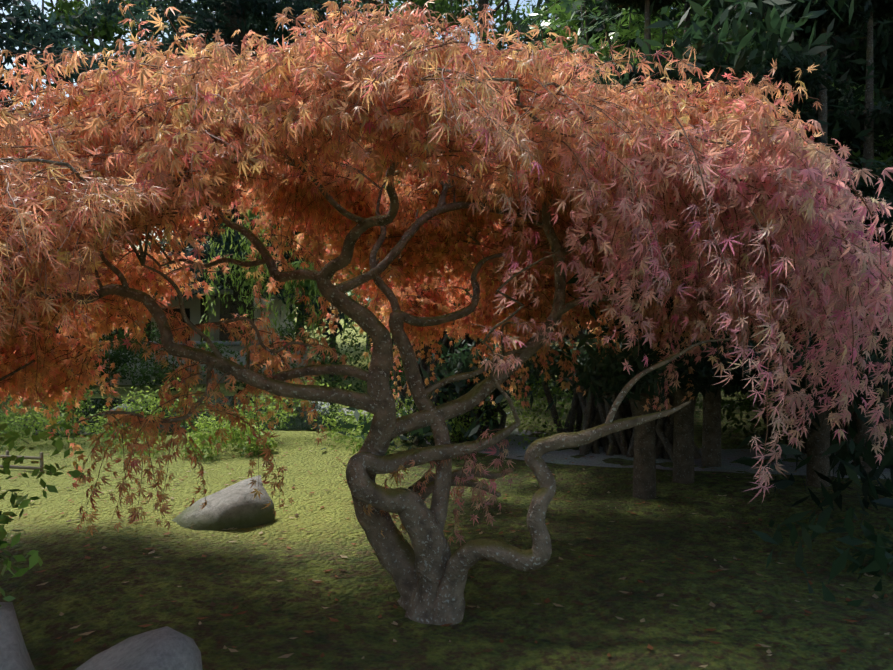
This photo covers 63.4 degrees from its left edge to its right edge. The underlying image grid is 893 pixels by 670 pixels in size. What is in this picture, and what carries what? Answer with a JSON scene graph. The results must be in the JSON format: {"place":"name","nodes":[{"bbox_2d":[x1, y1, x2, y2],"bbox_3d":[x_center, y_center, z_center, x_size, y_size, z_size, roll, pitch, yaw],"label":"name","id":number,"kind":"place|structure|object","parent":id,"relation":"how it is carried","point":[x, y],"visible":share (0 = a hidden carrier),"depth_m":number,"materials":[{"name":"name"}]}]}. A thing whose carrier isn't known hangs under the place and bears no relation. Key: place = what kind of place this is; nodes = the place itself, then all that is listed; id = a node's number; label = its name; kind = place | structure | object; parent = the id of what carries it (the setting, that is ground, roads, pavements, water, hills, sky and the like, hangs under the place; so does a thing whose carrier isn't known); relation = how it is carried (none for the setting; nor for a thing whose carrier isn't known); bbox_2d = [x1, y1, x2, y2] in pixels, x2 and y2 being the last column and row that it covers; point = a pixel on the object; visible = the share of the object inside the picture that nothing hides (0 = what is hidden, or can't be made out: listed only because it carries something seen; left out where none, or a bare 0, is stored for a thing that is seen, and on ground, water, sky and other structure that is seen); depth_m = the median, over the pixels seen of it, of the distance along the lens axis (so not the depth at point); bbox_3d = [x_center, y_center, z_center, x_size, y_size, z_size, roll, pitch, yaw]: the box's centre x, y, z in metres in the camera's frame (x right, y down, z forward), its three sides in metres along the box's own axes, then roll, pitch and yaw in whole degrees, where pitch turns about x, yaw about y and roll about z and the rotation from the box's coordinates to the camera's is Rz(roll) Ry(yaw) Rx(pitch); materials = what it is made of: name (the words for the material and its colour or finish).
{"place":"outdoors","nodes":[
{"label":"outdoors","id":0,"kind":"place"},
{"bbox_2d":[18,296,207,340],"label":"pavilion posts","id":1,"kind":"object","parent":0,"point":[202,309],"visible":0.04,"depth_m":21.87,"materials":[{"name":"brown wood"}]},
{"bbox_2d":[148,252,318,299],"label":"pavilion roof","id":2,"kind":"structure","parent":1,"relation":"on","point":[229,290],"depth_m":20.54,"materials":[{"name":"grey"}]},
{"bbox_2d":[49,296,294,340],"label":"pavilion walls","id":3,"kind":"structure","parent":0,"point":[193,305],"depth_m":22.38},
{"bbox_2d":[20,396,507,434],"bbox_3d":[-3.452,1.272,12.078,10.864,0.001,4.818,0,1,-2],"label":"shrubs","id":4,"kind":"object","parent":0,"point":[298,422],"depth_m":11.78,"materials":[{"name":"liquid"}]},
{"bbox_2d":[0,0,672,318],"label":"sky","id":5,"kind":"structure","parent":0,"point":[512,2],"materials":[{"name":"white"}]},
{"bbox_2d":[0,319,892,669],"bbox_3d":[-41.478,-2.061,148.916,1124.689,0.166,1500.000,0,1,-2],"label":"ground","id":6,"kind":"structure","parent":0,"point":[110,607],"depth_m":4.48,"materials":[{"name":"green plant"}]},
{"bbox_2d":[0,602,35,669],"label":"rock","id":7,"kind":"object","parent":6,"relation":"on","point":[14,654],"visible":1,"depth_m":2.86,"materials":[{"name":"stone"}]},
{"bbox_2d":[0,450,43,471],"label":"bamboo fence","id":8,"kind":"object","parent":6,"relation":"on","point":[41,458],"visible":0.62,"depth_m":7.09,"materials":[{"name":"brown"}]},
{"bbox_2d":[109,402,140,430],"bbox_3d":[-4.397,1.131,9.881,0.459,0.470,0.398,0,1,-2],"label":"stone lantern","id":9,"kind":"object","parent":6,"relation":"on","point":[126,407],"visible":0.1,"depth_m":9.80,"materials":[{"name":"grey stone"}]},
{"bbox_2d":[75,626,201,669],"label":"slab rock","id":10,"kind":"object","parent":6,"relation":"on","point":[166,648],"visible":1,"depth_m":2.76,"materials":[{"name":"stone"}]},
{"bbox_2d":[71,346,307,385],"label":"garden wall","id":11,"kind":"structure","parent":6,"relation":"on","point":[232,348],"depth_m":17.06,"materials":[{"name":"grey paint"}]},
{"bbox_2d":[59,341,311,346],"bbox_3d":[-6.836,0.204,16.999,7.200,0.100,0.550,0,1,-7],"label":"garden wall cap","id":12,"kind":"object","parent":11,"relation":"on","point":[234,343],"depth_m":16.96,"materials":[{"name":"grey stone"}]},
{"bbox_2d":[172,475,274,530],"bbox_3d":[-1.797,1.575,5.685,0.754,0.846,0.657,-1,2,-42],"label":"rock","id":13,"kind":"object","parent":6,"relation":"on","point":[236,505],"visible":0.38,"depth_m":5.53,"materials":[{"name":"grey stone"}]},
{"bbox_2d":[0,0,892,624],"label":"maple","id":14,"kind":"object","parent":6,"relation":"on","point":[96,136],"depth_m":3.22,"materials":[{"name":"plant"}]},
{"bbox_2d":[0,0,892,606],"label":"tree","id":15,"kind":"object","parent":6,"relation":"on","point":[568,14],"visible":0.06,"depth_m":7.91,"materials":[{"name":"green plant"}]},
{"bbox_2d":[0,440,892,669],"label":"fallen leaves","id":16,"kind":"object","parent":6,"relation":"on","point":[53,652],"visible":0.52,"depth_m":4.31,"materials":[{"name":"orange plant"}]},
{"bbox_2d":[0,0,892,610],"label":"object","id":17,"kind":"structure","parent":0,"point":[784,24],"depth_m":8.03,"materials":[{"name":"green plant"}]},
{"bbox_2d":[343,408,890,478],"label":"gravel path","id":18,"kind":"structure","parent":0,"point":[515,449],"depth_m":8.10,"materials":[{"name":"grey gravel"}]}
]}

